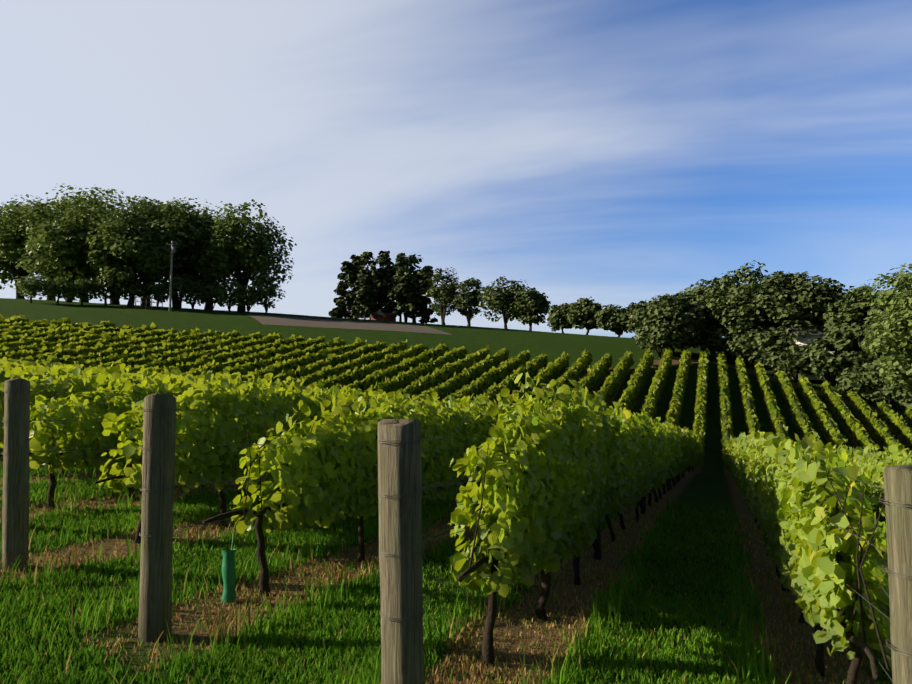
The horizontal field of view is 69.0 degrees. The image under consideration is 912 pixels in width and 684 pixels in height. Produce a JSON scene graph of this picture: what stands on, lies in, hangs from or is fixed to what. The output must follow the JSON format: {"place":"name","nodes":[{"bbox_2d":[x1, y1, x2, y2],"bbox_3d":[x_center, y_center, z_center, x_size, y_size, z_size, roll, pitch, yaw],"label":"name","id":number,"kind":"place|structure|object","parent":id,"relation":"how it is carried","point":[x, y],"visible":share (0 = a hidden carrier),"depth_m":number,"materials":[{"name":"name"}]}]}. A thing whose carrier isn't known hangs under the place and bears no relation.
{"place":"outdoors","nodes":[
{"label":"outdoors","id":0,"kind":"place"},
{"bbox_2d":[0,448,892,683],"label":"grass","id":1,"kind":"structure","parent":0,"point":[741,652],"depth_m":5.53,"materials":[{"name":"green plant"}]},
{"bbox_2d":[0,298,911,683],"bbox_3d":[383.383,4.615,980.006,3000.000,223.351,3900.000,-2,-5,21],"label":"ground","id":2,"kind":"structure","parent":0,"point":[710,484],"depth_m":8.72,"materials":[{"name":"green plant"}]},
{"bbox_2d":[0,205,36,287],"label":"tree","id":3,"kind":"object","parent":2,"relation":"on","point":[3,267],"visible":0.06,"depth_m":124.80,"materials":[{"name":"green plant"}]},
{"bbox_2d":[0,194,49,298],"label":"tree","id":4,"kind":"object","parent":2,"relation":"on","point":[19,271],"visible":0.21,"depth_m":117.48,"materials":[{"name":"green plant"}]},
{"bbox_2d":[14,275,48,302],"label":"orchard tree","id":5,"kind":"object","parent":2,"relation":"on","point":[32,286],"visible":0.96,"depth_m":99.41,"materials":[{"name":"green plant"}]},
{"bbox_2d":[0,195,104,300],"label":"tree","id":6,"kind":"object","parent":2,"relation":"on","point":[32,214],"visible":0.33,"depth_m":110.13,"materials":[{"name":"green plant"}]},
{"bbox_2d":[15,215,101,302],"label":"tree","id":7,"kind":"object","parent":2,"relation":"on","point":[52,241],"visible":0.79,"depth_m":104.72,"materials":[{"name":"green plant"}]},
{"bbox_2d":[40,276,76,303],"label":"orchard tree","id":8,"kind":"object","parent":2,"relation":"on","point":[52,288],"visible":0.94,"depth_m":100.61,"materials":[{"name":"green plant"}]},
{"bbox_2d":[26,185,129,302],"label":"tree","id":9,"kind":"object","parent":2,"relation":"on","point":[84,196],"visible":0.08,"depth_m":118.91,"materials":[{"name":"green plant"}]},
{"bbox_2d":[63,278,100,304],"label":"orchard tree","id":10,"kind":"object","parent":2,"relation":"on","point":[85,290],"visible":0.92,"depth_m":102.15,"materials":[{"name":"green plant"}]},
{"bbox_2d":[86,274,123,305],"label":"orchard tree","id":11,"kind":"object","parent":2,"relation":"on","point":[102,287],"visible":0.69,"depth_m":103.77,"materials":[{"name":"green plant"}]},
{"bbox_2d":[51,187,188,304],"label":"tree","id":12,"kind":"object","parent":2,"relation":"on","point":[89,220],"visible":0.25,"depth_m":108.19,"materials":[{"name":"green plant"}]},
{"bbox_2d":[84,217,176,306],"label":"tree","id":13,"kind":"object","parent":2,"relation":"on","point":[109,260],"visible":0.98,"depth_m":103.30,"materials":[{"name":"green plant"}]},
{"bbox_2d":[113,277,148,300],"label":"orchard tree","id":14,"kind":"object","parent":2,"relation":"on","point":[130,291],"visible":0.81,"depth_m":104.73,"materials":[{"name":"green plant"}]},
{"bbox_2d":[83,200,197,305],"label":"tree","id":15,"kind":"object","parent":2,"relation":"on","point":[143,301],"visible":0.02,"depth_m":115.59,"materials":[{"name":"green plant"}]},
{"bbox_2d":[135,296,162,309],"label":"timber fence","id":16,"kind":"object","parent":2,"relation":"on","point":[151,302],"visible":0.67,"depth_m":102.08,"materials":[{"name":"white wood"}]},
{"bbox_2d":[142,279,175,307],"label":"orchard tree","id":17,"kind":"object","parent":2,"relation":"on","point":[159,291],"visible":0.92,"depth_m":106.58,"materials":[{"name":"green plant"}]},
{"bbox_2d":[166,241,177,310],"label":"power pole","id":18,"kind":"object","parent":2,"relation":"on","point":[171,267],"visible":0.92,"depth_m":101.73,"materials":[{"name":"concrete"}]},
{"bbox_2d":[161,274,197,308],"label":"orchard tree","id":19,"kind":"object","parent":2,"relation":"on","point":[178,286],"visible":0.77,"depth_m":108.24,"materials":[{"name":"green plant"}]},
{"bbox_2d":[133,197,226,307],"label":"tree","id":20,"kind":"object","parent":2,"relation":"on","point":[192,232],"visible":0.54,"depth_m":111.23,"materials":[{"name":"green plant"}]},
{"bbox_2d":[180,280,209,309],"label":"tree","id":21,"kind":"object","parent":2,"relation":"on","point":[189,301],"visible":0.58,"depth_m":108.78,"materials":[{"name":"green plant"}]},
{"bbox_2d":[162,208,257,309],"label":"tree","id":22,"kind":"object","parent":2,"relation":"on","point":[207,307],"visible":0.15,"depth_m":119.79,"materials":[{"name":"green plant"}]},
{"bbox_2d":[193,280,228,310],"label":"tree","id":23,"kind":"object","parent":2,"relation":"on","point":[209,292],"visible":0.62,"depth_m":108.36,"materials":[{"name":"green plant"}]},
{"bbox_2d":[221,533,235,603],"bbox_3d":[-1.855,1.847,5.418,0.128,0.558,0.134,-2,-5,21],"label":"vine guard","id":24,"kind":"object","parent":2,"relation":"on","point":[228,575],"visible":0.98,"depth_m":5.37,"materials":[{"name":"plastic"}]},
{"bbox_2d":[215,279,248,311],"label":"ridge shrub","id":25,"kind":"object","parent":2,"relation":"on","point":[230,302],"visible":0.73,"depth_m":108.42,"materials":[{"name":"green plant"}]},
{"bbox_2d":[188,199,296,311],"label":"tree","id":26,"kind":"object","parent":2,"relation":"on","point":[259,247],"visible":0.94,"depth_m":111.70,"materials":[{"name":"green plant"}]},
{"bbox_2d":[229,284,265,312],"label":"tree","id":27,"kind":"object","parent":2,"relation":"on","point":[248,302],"visible":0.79,"depth_m":108.19,"materials":[{"name":"green plant"}]},
{"bbox_2d":[248,278,284,313],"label":"ridge shrub","id":28,"kind":"object","parent":2,"relation":"on","point":[270,291],"visible":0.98,"depth_m":108.60,"materials":[{"name":"green plant"}]},
{"bbox_2d":[328,261,360,318],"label":"conifer","id":29,"kind":"object","parent":2,"relation":"on","point":[343,300],"visible":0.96,"depth_m":206.02,"materials":[{"name":"green plant"}]},
{"bbox_2d":[246,314,451,334],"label":"dirt road","id":30,"kind":"structure","parent":2,"relation":"on","point":[286,321],"depth_m":98.63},
{"bbox_2d":[344,254,368,318],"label":"conifer","id":31,"kind":"object","parent":2,"relation":"on","point":[354,258],"visible":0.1,"depth_m":213.15,"materials":[{"name":"green plant"}]},
{"bbox_2d":[352,269,378,318],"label":"conifer","id":32,"kind":"object","parent":2,"relation":"on","point":[364,299],"visible":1,"depth_m":198.86,"materials":[{"name":"green plant"}]},
{"bbox_2d":[350,251,395,319],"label":"tree","id":33,"kind":"object","parent":2,"relation":"on","point":[382,287],"visible":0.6,"depth_m":207.58,"materials":[{"name":"green plant"}]},
{"bbox_2d":[370,312,396,320],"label":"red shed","id":34,"kind":"structure","parent":2,"relation":"on","point":[383,316],"depth_m":199.01,"materials":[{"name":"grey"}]},
{"bbox_2d":[374,250,396,316],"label":"conifer","id":35,"kind":"object","parent":2,"relation":"on","point":[384,254],"visible":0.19,"depth_m":215.88,"materials":[{"name":"green plant"}]},
{"bbox_2d":[378,253,414,321],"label":"tree","id":36,"kind":"object","parent":2,"relation":"on","point":[399,261],"visible":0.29,"depth_m":206.39,"materials":[{"name":"green plant"}]},
{"bbox_2d":[387,268,422,321],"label":"tree","id":37,"kind":"object","parent":2,"relation":"on","point":[405,293],"visible":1,"depth_m":197.18,"materials":[{"name":"green plant"}]},
{"bbox_2d":[394,254,433,322],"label":"tree","id":38,"kind":"object","parent":2,"relation":"on","point":[411,260],"visible":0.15,"depth_m":212.55,"materials":[{"name":"green plant"}]},
{"bbox_2d":[414,266,437,323],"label":"conifer","id":39,"kind":"object","parent":2,"relation":"on","point":[424,312],"visible":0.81,"depth_m":204.62,"materials":[{"name":"green plant"}]},
{"bbox_2d":[424,267,460,324],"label":"ridge tree","id":40,"kind":"object","parent":2,"relation":"on","point":[442,294],"visible":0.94,"depth_m":189.64,"materials":[{"name":"green plant"}]},
{"bbox_2d":[0,383,889,683],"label":"grapevine trunks","id":41,"kind":"object","parent":2,"relation":"on","point":[856,643],"visible":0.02,"depth_m":5.40,"materials":[{"name":"brown plant"}]},
{"bbox_2d":[0,356,911,667],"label":"vine leaves","id":42,"kind":"object","parent":2,"relation":"on","point":[602,466],"visible":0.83,"depth_m":6.61,"materials":[{"name":"green plant"}]},
{"bbox_2d":[0,314,911,475],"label":"vine leaves","id":43,"kind":"object","parent":2,"relation":"on","point":[693,445],"visible":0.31,"depth_m":65.39,"materials":[{"name":"green plant"}]},
{"bbox_2d":[0,322,911,457],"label":"grapevines","id":44,"kind":"object","parent":2,"relation":"on","point":[781,427],"depth_m":63.97,"materials":[{"name":"green plant"}]},
{"bbox_2d":[2,378,911,683],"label":"trellis posts","id":45,"kind":"object","parent":2,"relation":"on","point":[400,532],"visible":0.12,"depth_m":3.24,"materials":[{"name":"wood"}]},
{"bbox_2d":[0,379,911,681],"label":"trellis wires","id":46,"kind":"object","parent":45,"relation":"attached to","point":[400,497],"visible":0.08,"depth_m":4.22,"materials":[{"name":"grey metal"}]},
{"bbox_2d":[451,277,483,325],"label":"ridge tree","id":47,"kind":"object","parent":2,"relation":"on","point":[464,299],"visible":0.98,"depth_m":185.37,"materials":[{"name":"green plant"}]},
{"bbox_2d":[477,276,529,328],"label":"ridge tree","id":48,"kind":"object","parent":2,"relation":"on","point":[497,300],"visible":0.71,"depth_m":148.42,"materials":[{"name":"green plant"}]},
{"bbox_2d":[508,286,550,330],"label":"ridge tree","id":49,"kind":"object","parent":2,"relation":"on","point":[534,306],"visible":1,"depth_m":144.06,"materials":[{"name":"green plant"}]},
{"bbox_2d":[547,303,572,332],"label":"ridge tree","id":50,"kind":"object","parent":2,"relation":"on","point":[556,319],"visible":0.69,"depth_m":138.19,"materials":[{"name":"green plant"}]},
{"bbox_2d":[564,297,601,334],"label":"ridge tree","id":51,"kind":"object","parent":2,"relation":"on","point":[582,311],"visible":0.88,"depth_m":133.87,"materials":[{"name":"green plant"}]},
{"bbox_2d":[593,304,628,336],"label":"ridge tree","id":52,"kind":"object","parent":2,"relation":"on","point":[611,318],"visible":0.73,"depth_m":127.54,"materials":[{"name":"green plant"}]},
{"bbox_2d":[621,300,646,332],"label":"ridge tree","id":53,"kind":"object","parent":2,"relation":"on","point":[632,309],"visible":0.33,"depth_m":125.04,"materials":[{"name":"green plant"}]},
{"bbox_2d":[631,320,683,358],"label":"tree","id":54,"kind":"object","parent":2,"relation":"on","point":[658,334],"visible":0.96,"depth_m":89.75,"materials":[{"name":"green plant"}]},
{"bbox_2d":[630,293,712,355],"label":"tree","id":55,"kind":"object","parent":2,"relation":"on","point":[669,308],"visible":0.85,"depth_m":90.94,"materials":[{"name":"green plant"}]},
{"bbox_2d":[664,316,706,353],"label":"shrub","id":56,"kind":"object","parent":2,"relation":"on","point":[692,343],"visible":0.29,"depth_m":91.12,"materials":[{"name":"green plant"}]},
{"bbox_2d":[676,277,747,355],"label":"tree","id":57,"kind":"object","parent":2,"relation":"on","point":[698,293],"visible":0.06,"depth_m":95.95,"materials":[{"name":"green plant"}]},
{"bbox_2d":[703,323,746,361],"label":"shrub","id":58,"kind":"object","parent":2,"relation":"on","point":[712,347],"visible":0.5,"depth_m":91.88,"materials":[{"name":"green plant"}]},
{"bbox_2d":[722,325,773,368],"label":"tree","id":59,"kind":"object","parent":2,"relation":"on","point":[737,351],"visible":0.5,"depth_m":88.26,"materials":[{"name":"green plant"}]},
{"bbox_2d":[702,260,816,366],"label":"tree","id":60,"kind":"object","parent":2,"relation":"on","point":[733,300],"visible":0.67,"depth_m":88.00,"materials":[{"name":"green plant"}]},
{"bbox_2d":[743,326,793,375],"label":"tree","id":61,"kind":"object","parent":2,"relation":"on","point":[766,339],"visible":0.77,"depth_m":84.32,"materials":[{"name":"green plant"}]},
{"bbox_2d":[653,359,911,425],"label":"dirt track","id":62,"kind":"structure","parent":2,"relation":"on","point":[749,371],"depth_m":83.88,"materials":[{"name":"brown soil"}]},
{"bbox_2d":[766,342,816,382],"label":"tree","id":63,"kind":"object","parent":2,"relation":"on","point":[794,358],"visible":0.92,"depth_m":81.32,"materials":[{"name":"green plant"}]},
{"bbox_2d":[750,271,838,351],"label":"tree","id":64,"kind":"object","parent":2,"relation":"on","point":[808,304],"visible":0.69,"depth_m":83.51,"materials":[{"name":"green plant"}]},
{"bbox_2d":[784,325,835,379],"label":"white house","id":65,"kind":"structure","parent":2,"relation":"on","point":[817,333],"depth_m":82.24,"materials":[{"name":"white paint"}]},
{"bbox_2d":[805,334,857,385],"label":"tree","id":66,"kind":"object","parent":2,"relation":"on","point":[828,363],"visible":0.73,"depth_m":78.00,"materials":[{"name":"green plant"}]},
{"bbox_2d":[812,278,862,323],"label":"tree","id":67,"kind":"object","parent":2,"relation":"on","point":[838,289],"visible":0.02,"depth_m":91.54,"materials":[{"name":"green plant"}]},
{"bbox_2d":[822,284,877,370],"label":"tree","id":68,"kind":"object","parent":2,"relation":"on","point":[844,327],"visible":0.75,"depth_m":76.73,"materials":[{"name":"green plant"}]},
{"bbox_2d":[835,365,881,400],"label":"shrub","id":69,"kind":"object","parent":2,"relation":"on","point":[849,379],"visible":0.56,"depth_m":73.70,"materials":[{"name":"green plant"}]},
{"bbox_2d":[854,301,910,406],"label":"tree","id":70,"kind":"object","parent":2,"relation":"on","point":[874,360],"visible":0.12,"depth_m":74.11,"materials":[{"name":"green plant"}]},
{"bbox_2d":[860,365,906,403],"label":"shrub","id":71,"kind":"object","parent":2,"relation":"on","point":[874,376],"visible":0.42,"depth_m":71.80,"materials":[{"name":"green plant"}]},
{"bbox_2d":[857,263,911,388],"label":"tree","id":72,"kind":"object","parent":2,"relation":"on","point":[893,333],"visible":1,"depth_m":67.74,"materials":[{"name":"green plant"}]},
{"bbox_2d":[880,365,911,407],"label":"shrub","id":73,"kind":"object","parent":2,"relation":"on","point":[894,391],"visible":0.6,"depth_m":69.33,"materials":[{"name":"green plant"}]},
{"bbox_2d":[903,390,911,408],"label":"shrub","id":74,"kind":"object","parent":2,"relation":"on","point":[907,402],"visible":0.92,"depth_m":67.84,"materials":[{"name":"green plant"}]},
{"bbox_2d":[0,0,911,337],"label":"sky","id":75,"kind":"structure","parent":0,"point":[622,153],"materials":[{"name":"blue"}]}
]}

